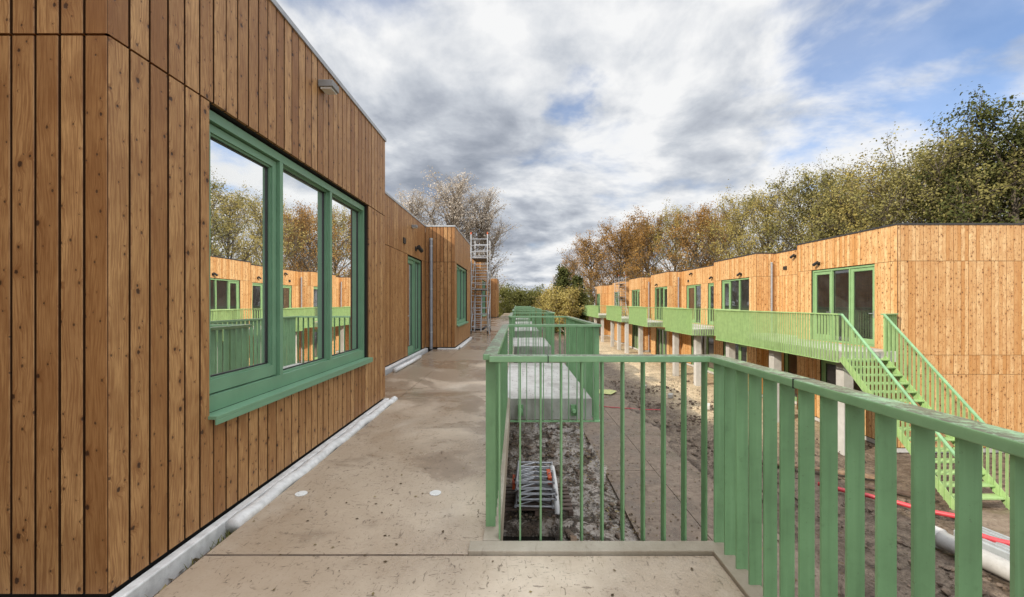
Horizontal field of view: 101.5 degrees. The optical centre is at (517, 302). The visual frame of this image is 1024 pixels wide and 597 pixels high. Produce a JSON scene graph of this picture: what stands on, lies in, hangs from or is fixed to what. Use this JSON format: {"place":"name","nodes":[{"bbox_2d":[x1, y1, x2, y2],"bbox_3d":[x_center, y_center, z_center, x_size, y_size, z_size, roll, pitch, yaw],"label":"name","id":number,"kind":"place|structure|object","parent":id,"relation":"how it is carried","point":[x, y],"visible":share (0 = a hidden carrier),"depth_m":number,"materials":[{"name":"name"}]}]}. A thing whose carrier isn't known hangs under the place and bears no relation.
{"place":"outdoors","nodes":[
{"label":"outdoors","id":0,"kind":"place"},
{"bbox_2d":[153,538,225,596],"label":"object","id":1,"kind":"structure","parent":0,"point":[186,569],"depth_m":2.31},
{"bbox_2d":[225,396,397,532],"bbox_3d":[-1.784,1.398,4.336,0.124,0.115,3.443,0,0,0],"label":"membrane roll","id":2,"kind":"object","parent":1,"relation":"on","point":[237,520],"visible":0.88,"depth_m":3.33,"materials":[{"name":"white plastic"}]},
{"bbox_2d":[207,398,485,555],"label":"walkway slab","id":3,"kind":"structure","parent":0,"point":[445,439],"depth_m":3.05,"materials":[{"name":"concrete"}]},
{"bbox_2d":[251,355,692,595],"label":"fallen leaves","id":4,"kind":"object","parent":3,"relation":"on","point":[418,530],"visible":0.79,"depth_m":2.56,"materials":[{"name":"brown plant"}]},
{"bbox_2d":[483,398,509,540],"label":"concrete kerb","id":5,"kind":"structure","parent":3,"relation":"on","point":[491,533],"depth_m":3.15,"materials":[{"name":"grey concrete"}]},
{"bbox_2d":[483,324,508,526],"bbox_3d":[-0.163,1.011,4.250,0.086,1.402,3.460,0,0,0],"label":"balcony railing","id":6,"kind":"object","parent":5,"relation":"on","point":[498,344],"visible":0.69,"depth_m":2.58,"materials":[{"name":"green metal"}]},
{"bbox_2d":[383,349,458,399],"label":"walkway slab","id":7,"kind":"structure","parent":0,"point":[400,383],"depth_m":8.28,"materials":[{"name":"concrete"}]},
{"bbox_2d":[392,355,421,372],"bbox_3d":[-2.449,1.363,9.500,0.124,0.100,2.202,0,0,0],"label":"membrane roll","id":8,"kind":"object","parent":7,"relation":"on","point":[401,366],"visible":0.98,"depth_m":9.07,"materials":[{"name":"white plastic"}]},
{"bbox_2d":[154,556,744,596],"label":"walkway slab","id":9,"kind":"structure","parent":0,"point":[475,576],"depth_m":2.13,"materials":[{"name":"concrete"}]},
{"bbox_2d":[206,554,462,555],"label":"joint dirt","id":10,"kind":"structure","parent":9,"relation":"in","point":[334,555],"depth_m":2.32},
{"bbox_2d":[468,541,762,596],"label":"concrete kerb","id":11,"kind":"structure","parent":9,"relation":"on","point":[739,577],"depth_m":2.33,"materials":[{"name":"beige concrete"}]},
{"bbox_2d":[489,354,1023,596],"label":"balcony railing","id":12,"kind":"object","parent":11,"relation":"on","point":[738,458],"visible":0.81,"depth_m":1.68,"materials":[{"name":"green metal"}]},
{"bbox_2d":[400,363,508,397],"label":"walkway slab","id":13,"kind":"structure","parent":0,"point":[431,385],"depth_m":7.25,"materials":[{"name":"concrete"}]},
{"bbox_2d":[508,363,591,418],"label":"balcony slab","id":14,"kind":"structure","parent":13,"relation":"attached to","point":[513,384],"depth_m":6.51,"materials":[{"name":"concrete"}]},
{"bbox_2d":[509,316,600,421],"bbox_3d":[0.522,1.011,7.905,1.371,1.402,3.836,0,0,0],"label":"balcony railing","id":15,"kind":"object","parent":14,"relation":"on","point":[582,336],"visible":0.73,"depth_m":6.08,"materials":[{"name":"green metal"}]},
{"bbox_2d":[443,346,508,362],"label":"walkway slab","id":16,"kind":"structure","parent":0,"point":[464,354],"depth_m":11.10,"materials":[{"name":"concrete"}]},
{"bbox_2d":[465,337,508,345],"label":"walkway slab","id":17,"kind":"structure","parent":0,"point":[480,341],"depth_m":15.11,"materials":[{"name":"concrete"}]},
{"bbox_2d":[513,338,550,353],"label":"balcony slab","id":18,"kind":"structure","parent":17,"relation":"attached to","point":[547,348],"depth_m":13.40,"materials":[{"name":"concrete"}]},
{"bbox_2d":[512,310,554,353],"bbox_3d":[0.522,1.011,15.105,1.371,1.402,3.636,0,0,0],"label":"balcony railing","id":19,"kind":"object","parent":18,"relation":"on","point":[547,333],"visible":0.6,"depth_m":14.73,"materials":[{"name":"green metal"}]},
{"bbox_2d":[475,331,508,336],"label":"walkway slab","id":20,"kind":"structure","parent":0,"point":[485,334],"depth_m":18.45,"materials":[{"name":"concrete"}]},
{"bbox_2d":[470,232,490,333],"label":"scaffold tower","id":21,"kind":"structure","parent":20,"relation":"on","point":[479,259],"depth_m":18.94,"materials":[{"name":"metal"}]},
{"bbox_2d":[483,327,508,330],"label":"walkway slab","id":22,"kind":"structure","parent":0,"point":[494,329],"depth_m":21.90,"materials":[{"name":"concrete"}]},
{"bbox_2d":[515,327,537,336],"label":"balcony slab","id":23,"kind":"structure","parent":22,"relation":"attached to","point":[525,332],"depth_m":20.60,"materials":[{"name":"concrete"}]},
{"bbox_2d":[514,308,541,337],"bbox_3d":[0.522,1.011,22.305,1.371,1.402,3.636,0,0,0],"label":"balcony railing","id":24,"kind":"object","parent":23,"relation":"on","point":[522,318],"visible":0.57,"depth_m":20.55,"materials":[{"name":"green metal"}]},
{"bbox_2d":[578,403,653,470],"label":"site road","id":25,"kind":"structure","parent":0,"point":[612,452],"depth_m":12.95,"materials":[{"name":"concrete"}]},
{"bbox_2d":[585,380,1004,594],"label":"fallen leaves","id":26,"kind":"object","parent":25,"relation":"on","point":[712,489],"visible":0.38,"depth_m":9.70,"materials":[{"name":"brown plant"}]},
{"bbox_2d":[599,376,660,434],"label":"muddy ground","id":27,"kind":"structure","parent":0,"point":[612,400],"depth_m":16.27,"materials":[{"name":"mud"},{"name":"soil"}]},
{"bbox_2d":[276,0,1023,303],"label":"sky","id":28,"kind":"structure","parent":0,"point":[583,113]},
{"bbox_2d":[606,471,711,540],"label":"site road","id":29,"kind":"structure","parent":0,"point":[673,529],"depth_m":8.98,"materials":[{"name":"beige concrete"}]},
{"bbox_2d":[425,327,1009,596],"bbox_3d":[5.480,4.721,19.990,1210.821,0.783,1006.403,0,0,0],"label":"ground","id":30,"kind":"structure","parent":0,"point":[530,527],"depth_m":10.76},
{"bbox_2d":[0,0,498,596],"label":"timber school building","id":31,"kind":"structure","parent":30,"relation":"on","point":[224,286],"depth_m":2.32,"materials":[{"name":"brown wood"}]},
{"bbox_2d":[112,398,388,596],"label":"membrane upstand","id":32,"kind":"object","parent":31,"relation":"attached to","point":[153,580],"visible":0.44,"depth_m":2.36,"materials":[{"name":"white plastic"}]},
{"bbox_2d":[208,109,372,424],"bbox_3d":[-1.944,-0.235,3.945,0.212,1.970,2.774,0,0,0],"label":"window","id":33,"kind":"structure","parent":31,"relation":"in","point":[286,246],"depth_m":3.38,"materials":[{"name":"green paint"}]},
{"bbox_2d":[318,79,338,94],"bbox_3d":[-1.820,-2.080,4.040,0.140,0.080,0.150,0,0,0],"label":"wall lamp","id":34,"kind":"object","parent":31,"relation":"attached to","point":[328,87],"visible":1,"depth_m":3.98,"materials":[{"name":"white plastic"}]},
{"bbox_2d":[385,348,427,375],"bbox_3d":[-2.738,1.533,9.330,0.106,0.334,6.540,0,0,0],"label":"membrane upstand","id":35,"kind":"object","parent":31,"relation":"attached to","point":[388,369],"visible":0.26,"depth_m":9.97,"materials":[{"name":"grey plastic"}]},
{"bbox_2d":[408,256,419,354],"bbox_3d":[-2.877,0.090,11.500,0.145,2.620,1.576,0,0,0],"label":"door","id":36,"kind":"structure","parent":31,"relation":"in","point":[413,264],"depth_m":11.57,"materials":[{"name":"green paint"}]},
{"bbox_2d":[425,256,468,338],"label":"window","id":37,"kind":"structure","parent":31,"relation":"in","point":[461,273],"depth_m":14.82,"materials":[{"name":"green paint"}]},
{"bbox_2d":[395,185,444,231],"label":"poplar tree","id":38,"kind":"object","parent":30,"relation":"on","point":[411,207],"visible":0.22,"depth_m":56.71,"materials":[{"name":"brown plant"}]},
{"bbox_2d":[397,167,497,256],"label":"poplar tree","id":39,"kind":"object","parent":30,"relation":"on","point":[453,217],"visible":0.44,"depth_m":58.62,"materials":[{"name":"beige plant"}]},
{"bbox_2d":[432,182,522,302],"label":"poplar tree","id":40,"kind":"object","parent":30,"relation":"on","point":[484,226],"visible":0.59,"depth_m":61.02,"materials":[{"name":"beige plant"}]},
{"bbox_2d":[499,282,515,315],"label":"bush","id":41,"kind":"object","parent":30,"relation":"on","point":[502,293],"visible":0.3,"depth_m":68.80,"materials":[{"name":"green plant"}]},
{"bbox_2d":[499,283,542,320],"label":"bush","id":42,"kind":"object","parent":30,"relation":"on","point":[516,299],"visible":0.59,"depth_m":65.28,"materials":[{"name":"green plant"}]},
{"bbox_2d":[511,282,545,323],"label":"bush","id":43,"kind":"object","parent":30,"relation":"on","point":[537,291],"visible":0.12,"depth_m":66.83,"materials":[{"name":"green plant"}]},
{"bbox_2d":[503,536,554,540],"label":"pit water","id":44,"kind":"structure","parent":30,"relation":"in","point":[525,538],"depth_m":8.28,"materials":[{"name":"black liquid"}]},
{"bbox_2d":[532,287,554,322],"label":"bush","id":45,"kind":"object","parent":30,"relation":"on","point":[536,304],"visible":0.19,"depth_m":61.42,"materials":[{"name":"green plant"}]},
{"bbox_2d":[549,465,559,514],"bbox_3d":[0.818,4.054,9.083,0.126,0.754,0.894,0,0,-3],"label":"plastic pipe","id":46,"kind":"object","parent":30,"relation":"on","point":[556,503],"visible":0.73,"depth_m":8.87,"materials":[{"name":"white plastic"}]},
{"bbox_2d":[537,281,586,335],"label":"bush","id":47,"kind":"object","parent":30,"relation":"on","point":[564,303],"visible":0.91,"depth_m":55.12,"materials":[{"name":"green plant"}]},
{"bbox_2d":[546,264,578,333],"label":"conifer tree","id":48,"kind":"object","parent":30,"relation":"on","point":[563,278],"visible":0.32,"depth_m":59.28,"materials":[{"name":"green plant"}]},
{"bbox_2d":[551,255,586,288],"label":"deciduous tree","id":49,"kind":"object","parent":30,"relation":"on","point":[570,266],"visible":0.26,"depth_m":93.97,"materials":[{"name":"orange plant"}]},
{"bbox_2d":[505,419,639,540],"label":"fallen leaves","id":50,"kind":"object","parent":30,"relation":"on","point":[634,532],"visible":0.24,"depth_m":10.72,"materials":[{"name":"brown plant"}]},
{"bbox_2d":[561,272,588,334],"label":"conifer tree","id":51,"kind":"object","parent":30,"relation":"on","point":[575,279],"visible":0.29,"depth_m":58.01,"materials":[{"name":"green plant"}]},
{"bbox_2d":[557,226,622,321],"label":"deciduous tree","id":52,"kind":"object","parent":30,"relation":"on","point":[584,253],"visible":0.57,"depth_m":82.87,"materials":[{"name":"orange plant"}]},
{"bbox_2d":[581,216,656,294],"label":"deciduous tree","id":53,"kind":"object","parent":30,"relation":"on","point":[617,243],"visible":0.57,"depth_m":77.33,"materials":[{"name":"orange plant"}]},
{"bbox_2d":[625,322,628,353],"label":"concrete column","id":54,"kind":"structure","parent":30,"relation":"on","point":[626,337],"depth_m":37.05,"materials":[{"name":"grey concrete"}]},
{"bbox_2d":[638,325,642,353],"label":"concrete column","id":55,"kind":"structure","parent":30,"relation":"on","point":[640,339],"depth_m":32.85,"materials":[{"name":"grey concrete"}]},
{"bbox_2d":[609,205,684,280],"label":"deciduous tree","id":56,"kind":"object","parent":30,"relation":"on","point":[642,229],"visible":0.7,"depth_m":70.87,"materials":[{"name":"orange plant"}]},
{"bbox_2d":[632,199,702,276],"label":"deciduous tree","id":57,"kind":"object","parent":30,"relation":"on","point":[668,226],"visible":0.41,"depth_m":69.61,"materials":[{"name":"brown plant"}]},
{"bbox_2d":[672,332,678,375],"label":"concrete column","id":58,"kind":"structure","parent":30,"relation":"on","point":[675,350],"depth_m":25.55,"materials":[{"name":"grey concrete"}]},
{"bbox_2d":[648,196,732,273],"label":"deciduous tree","id":59,"kind":"object","parent":30,"relation":"on","point":[692,254],"visible":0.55,"depth_m":59.54,"materials":[{"name":"green plant"}]},
{"bbox_2d":[694,335,700,385],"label":"concrete column","id":60,"kind":"structure","parent":30,"relation":"on","point":[697,365],"depth_m":22.45,"materials":[{"name":"grey concrete"}]},
{"bbox_2d":[682,201,754,266],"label":"deciduous tree","id":61,"kind":"object","parent":30,"relation":"on","point":[717,231],"visible":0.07,"depth_m":72.89,"materials":[{"name":"orange plant"}]},
{"bbox_2d":[726,342,734,358],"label":"concrete column","id":62,"kind":"structure","parent":30,"relation":"on","point":[730,350],"depth_m":18.95,"materials":[{"name":"grey concrete"}]},
{"bbox_2d":[692,179,774,261],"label":"deciduous tree","id":63,"kind":"object","parent":30,"relation":"on","point":[735,215],"visible":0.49,"depth_m":51.75,"materials":[{"name":"green plant"}]},
{"bbox_2d":[506,380,1009,596],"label":"mud rubble","id":64,"kind":"object","parent":30,"relation":"on","point":[946,592],"visible":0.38,"depth_m":11.07,"materials":[{"name":"brown soil"}]},
{"bbox_2d":[504,485,573,515],"bbox_3d":[0.420,4.369,9.300,1.500,0.122,1.250,0,0,0],"label":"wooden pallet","id":65,"kind":"object","parent":64,"relation":"on","point":[567,501],"visible":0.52,"depth_m":9.06,"materials":[{"name":"grey metal"}]},
{"bbox_2d":[514,484,553,508],"bbox_3d":[0.380,4.250,9.270,0.836,0.056,1.150,0,0,3],"label":"scaffold lattice","id":66,"kind":"object","parent":65,"relation":"on","point":[545,506],"visible":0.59,"depth_m":8.86,"materials":[{"name":"metal"}]},
{"bbox_2d":[517,479,556,501],"bbox_3d":[0.400,4.130,9.330,0.836,0.056,1.150,0,0,-3],"label":"scaffold lattice","id":67,"kind":"object","parent":66,"relation":"on","point":[549,498],"visible":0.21,"depth_m":8.84,"materials":[{"name":"metal"}]},
{"bbox_2d":[517,475,557,495],"bbox_3d":[0.420,4.010,9.300,0.853,0.056,1.162,0,0,0],"label":"scaffold lattice","id":68,"kind":"object","parent":67,"relation":"on","point":[549,493],"visible":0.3,"depth_m":8.76,"materials":[{"name":"metal"}]},
{"bbox_2d":[515,467,554,490],"bbox_3d":[0.380,3.890,9.270,0.853,0.056,1.162,0,0,0],"label":"scaffold lattice","id":69,"kind":"object","parent":68,"relation":"on","point":[543,484],"visible":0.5,"depth_m":8.98,"materials":[{"name":"metal"}]},
{"bbox_2d":[515,461,554,483],"bbox_3d":[0.400,3.770,9.330,0.836,0.056,1.150,0,0,3],"label":"scaffold lattice","id":70,"kind":"object","parent":69,"relation":"on","point":[530,472],"visible":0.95,"depth_m":9.26,"materials":[{"name":"metal"}]},
{"bbox_2d":[777,461,874,478],"bbox_3d":[7.950,4.335,10.850,2.371,0.080,0.200,0,0,28],"label":"timber plank","id":71,"kind":"object","parent":64,"relation":"on","point":[869,476],"depth_m":10.61,"materials":[{"name":"brown wood"}]},
{"bbox_2d":[818,482,954,517],"bbox_3d":[8.099,4.309,9.101,2.550,0.149,0.095,0,0,45],"label":"cable conduit","id":72,"kind":"object","parent":64,"relation":"on","point":[908,505],"visible":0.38,"depth_m":8.89,"materials":[{"name":"red plastic"}]},
{"bbox_2d":[865,483,935,500],"bbox_3d":[8.700,4.355,9.700,1.442,0.060,0.180,0,0,34],"label":"timber plank","id":73,"kind":"object","parent":64,"relation":"on","point":[901,492],"visible":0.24,"depth_m":9.59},
{"bbox_2d":[954,526,1009,560],"bbox_3d":[8.450,4.215,6.300,0.620,0.330,2.668,0,0,-13],"label":"drain channel","id":74,"kind":"object","parent":64,"relation":"on","point":[1002,550],"visible":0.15,"depth_m":7.05,"materials":[{"name":"grey plastic"}]},
{"bbox_2d":[982,533,1009,545],"bbox_3d":[8.540,4.086,6.810,1.683,0.227,0.131,0,0,39],"label":"cable conduit","id":75,"kind":"object","parent":74,"relation":"on","point":[994,539],"visible":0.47,"depth_m":7.10,"materials":[{"name":"red plastic"}]},
{"bbox_2d":[720,172,815,258],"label":"deciduous tree","id":76,"kind":"object","parent":30,"relation":"on","point":[761,209],"visible":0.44,"depth_m":43.20,"materials":[{"name":"green plant"}]},
{"bbox_2d":[769,350,780,421],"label":"concrete column","id":77,"kind":"structure","parent":30,"relation":"on","point":[774,359],"depth_m":15.65,"materials":[{"name":"grey concrete"}]},
{"bbox_2d":[738,155,908,252],"bbox_3d":[27.101,-4.924,38.109,13.184,19.181,13.096,0,0,16],"label":"deciduous tree","id":78,"kind":"object","parent":30,"relation":"on","point":[824,204],"visible":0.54,"depth_m":37.72,"materials":[{"name":"green plant"}]},
{"bbox_2d":[763,153,888,249],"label":"deciduous tree","id":79,"kind":"object","parent":30,"relation":"on","point":[823,199],"visible":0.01,"depth_m":46.22,"materials":[{"name":"green plant"}]},
{"bbox_2d":[836,362,852,455],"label":"concrete column","id":80,"kind":"structure","parent":30,"relation":"on","point":[844,378],"depth_m":12.34,"materials":[{"name":"grey concrete"}]},
{"bbox_2d":[791,143,932,239],"bbox_3d":[28.682,-4.127,32.876,10.882,17.576,11.478,0,0,-3],"label":"deciduous tree","id":81,"kind":"object","parent":30,"relation":"on","point":[850,214],"visible":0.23,"depth_m":32.48,"materials":[{"name":"green plant"}]},
{"bbox_2d":[813,117,1023,235],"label":"deciduous tree","id":82,"kind":"object","parent":30,"relation":"on","point":[898,195],"visible":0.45,"depth_m":27.81,"materials":[{"name":"green plant"}]},
{"bbox_2d":[839,314,1009,509],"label":"steel staircase","id":83,"kind":"structure","parent":30,"relation":"on","point":[990,482],"depth_m":10.48,"materials":[{"name":"green metal"}]},
{"bbox_2d":[869,93,1023,226],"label":"deciduous tree","id":84,"kind":"object","parent":30,"relation":"on","point":[1011,180],"visible":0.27,"depth_m":25.87,"materials":[{"name":"green plant"}]},
{"bbox_2d":[903,81,1023,222],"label":"deciduous tree","id":85,"kind":"object","parent":30,"relation":"on","point":[987,116],"visible":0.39,"depth_m":25.29,"materials":[{"name":"green plant"}]},
{"bbox_2d":[935,526,1009,581],"bbox_3d":[7.907,4.250,5.968,0.356,0.356,3.603,0,0,-10],"label":"sewer pipe","id":86,"kind":"object","parent":30,"relation":"on","point":[997,565],"visible":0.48,"depth_m":6.82,"materials":[{"name":"white plastic"}]},
{"bbox_2d":[949,510,1009,536],"bbox_3d":[9.850,4.375,8.135,1.700,0.110,1.170,0,0,0],"label":"stair landing","id":87,"kind":"object","parent":30,"relation":"on","point":[998,521],"visible":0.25,"depth_m":8.30,"materials":[{"name":"concrete"}]},
{"bbox_2d":[626,435,840,596],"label":"site road","id":88,"kind":"structure","parent":0,"point":[673,467],"depth_m":10.18,"materials":[{"name":"beige concrete"}]},
{"bbox_2d":[598,313,895,361],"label":"gallery slab","id":89,"kind":"structure","parent":0,"point":[881,353],"depth_m":12.80,"materials":[{"name":"concrete"}]},
{"bbox_2d":[598,314,605,317],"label":"gallery slab","id":90,"kind":"structure","parent":89,"relation":"attached to","point":[601,316],"depth_m":47.50,"materials":[{"name":"concrete"}]},
{"bbox_2d":[582,305,607,317],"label":"balcony railing","id":91,"kind":"object","parent":90,"relation":"on","point":[591,310],"visible":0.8,"depth_m":51.61,"materials":[{"name":"green metal"}]},
{"bbox_2d":[621,317,628,321],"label":"gallery slab","id":92,"kind":"structure","parent":89,"relation":"attached to","point":[623,319],"depth_m":37.00,"materials":[{"name":"concrete"}]},
{"bbox_2d":[606,306,632,321],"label":"balcony railing","id":93,"kind":"object","parent":92,"relation":"on","point":[613,313],"visible":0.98,"depth_m":39.45,"materials":[{"name":"green metal"}]},
{"bbox_2d":[647,320,662,326],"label":"gallery slab","id":94,"kind":"structure","parent":89,"relation":"attached to","point":[652,324],"depth_m":29.70,"materials":[{"name":"concrete"}]},
{"bbox_2d":[628,307,661,326],"bbox_3d":[9.733,1.011,32.050,1.153,1.402,4.886,0,0,0],"label":"balcony railing","id":95,"kind":"object","parent":94,"relation":"on","point":[637,315],"visible":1,"depth_m":31.14,"materials":[{"name":"green metal"}]},
{"bbox_2d":[694,327,713,334],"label":"gallery slab","id":96,"kind":"structure","parent":89,"relation":"attached to","point":[702,331],"depth_m":22.00,"materials":[{"name":"concrete"}]},
{"bbox_2d":[665,308,712,334],"bbox_3d":[9.733,1.011,23.950,1.153,1.402,4.086,0,0,0],"label":"balcony railing","id":97,"kind":"object","parent":96,"relation":"on","point":[679,320],"visible":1,"depth_m":23.22,"materials":[{"name":"green metal"}]},
{"bbox_2d":[782,339,878,361],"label":"gallery slab","id":98,"kind":"structure","parent":89,"relation":"attached to","point":[840,352],"depth_m":12.52,"materials":[{"name":"concrete"}]},
{"bbox_2d":[715,309,839,362],"bbox_3d":[9.733,1.011,15.671,1.153,1.402,7.443,0,0,0],"label":"balcony railing","id":99,"kind":"object","parent":98,"relation":"on","point":[761,329],"visible":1,"depth_m":14.80,"materials":[{"name":"green metal"}]},
{"bbox_2d":[883,313,897,350],"bbox_3d":[10.840,1.011,12.150,0.760,1.402,0.086,0,0,-27],"label":"balcony railing","id":100,"kind":"object","parent":89,"relation":"on","point":[892,317],"visible":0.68,"depth_m":12.17,"materials":[{"name":"green metal"}]},
{"bbox_2d":[595,223,1023,452],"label":"timber school building","id":101,"kind":"structure","parent":0,"point":[951,295],"depth_m":12.42,"materials":[{"name":"brown wood"}]},
{"bbox_2d":[633,325,637,348],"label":"door","id":102,"kind":"structure","parent":101,"relation":"in","point":[635,327],"depth_m":40.83,"materials":[{"name":"green paint"}]},
{"bbox_2d":[632,290,639,305],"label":"door","id":103,"kind":"structure","parent":101,"relation":"in","point":[635,293],"depth_m":41.03,"materials":[{"name":"green paint"}]},
{"bbox_2d":[655,287,666,320],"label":"door","id":104,"kind":"structure","parent":101,"relation":"in","point":[660,292],"depth_m":34.17,"materials":[{"name":"green paint"}]},
{"bbox_2d":[657,328,666,353],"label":"door","id":105,"kind":"structure","parent":101,"relation":"in","point":[662,332],"depth_m":33.79,"materials":[{"name":"green paint"}]},
{"bbox_2d":[687,284,700,323],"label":"door","id":106,"kind":"structure","parent":101,"relation":"in","point":[693,291],"depth_m":30.40,"materials":[{"name":"green paint"}]},
{"bbox_2d":[692,335,713,371],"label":"door","id":107,"kind":"structure","parent":101,"relation":"in","point":[707,341],"depth_m":29.58,"materials":[{"name":"green paint"}]},
{"bbox_2d":[709,283,713,324],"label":"door","id":108,"kind":"structure","parent":101,"relation":"in","point":[711,286],"depth_m":26.64,"materials":[{"name":"green paint"}]},
{"bbox_2d":[724,342,746,361],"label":"door","id":109,"kind":"structure","parent":101,"relation":"in","point":[740,350],"depth_m":23.18,"materials":[{"name":"green paint"}]},
{"bbox_2d":[722,276,776,310],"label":"window","id":110,"kind":"structure","parent":101,"relation":"in","point":[735,292],"depth_m":23.36,"materials":[{"name":"green paint"}]},
{"bbox_2d":[785,353,797,400],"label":"door","id":111,"kind":"structure","parent":101,"relation":"in","point":[790,359],"depth_m":19.42,"materials":[{"name":"green paint"}]},
{"bbox_2d":[821,360,862,391],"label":"door","id":112,"kind":"structure","parent":101,"relation":"in","point":[828,368],"depth_m":15.85,"materials":[{"name":"green paint"}]},
{"bbox_2d":[813,264,874,346],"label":"door","id":113,"kind":"structure","parent":101,"relation":"in","point":[848,291],"depth_m":16.31,"materials":[{"name":"green paint"}]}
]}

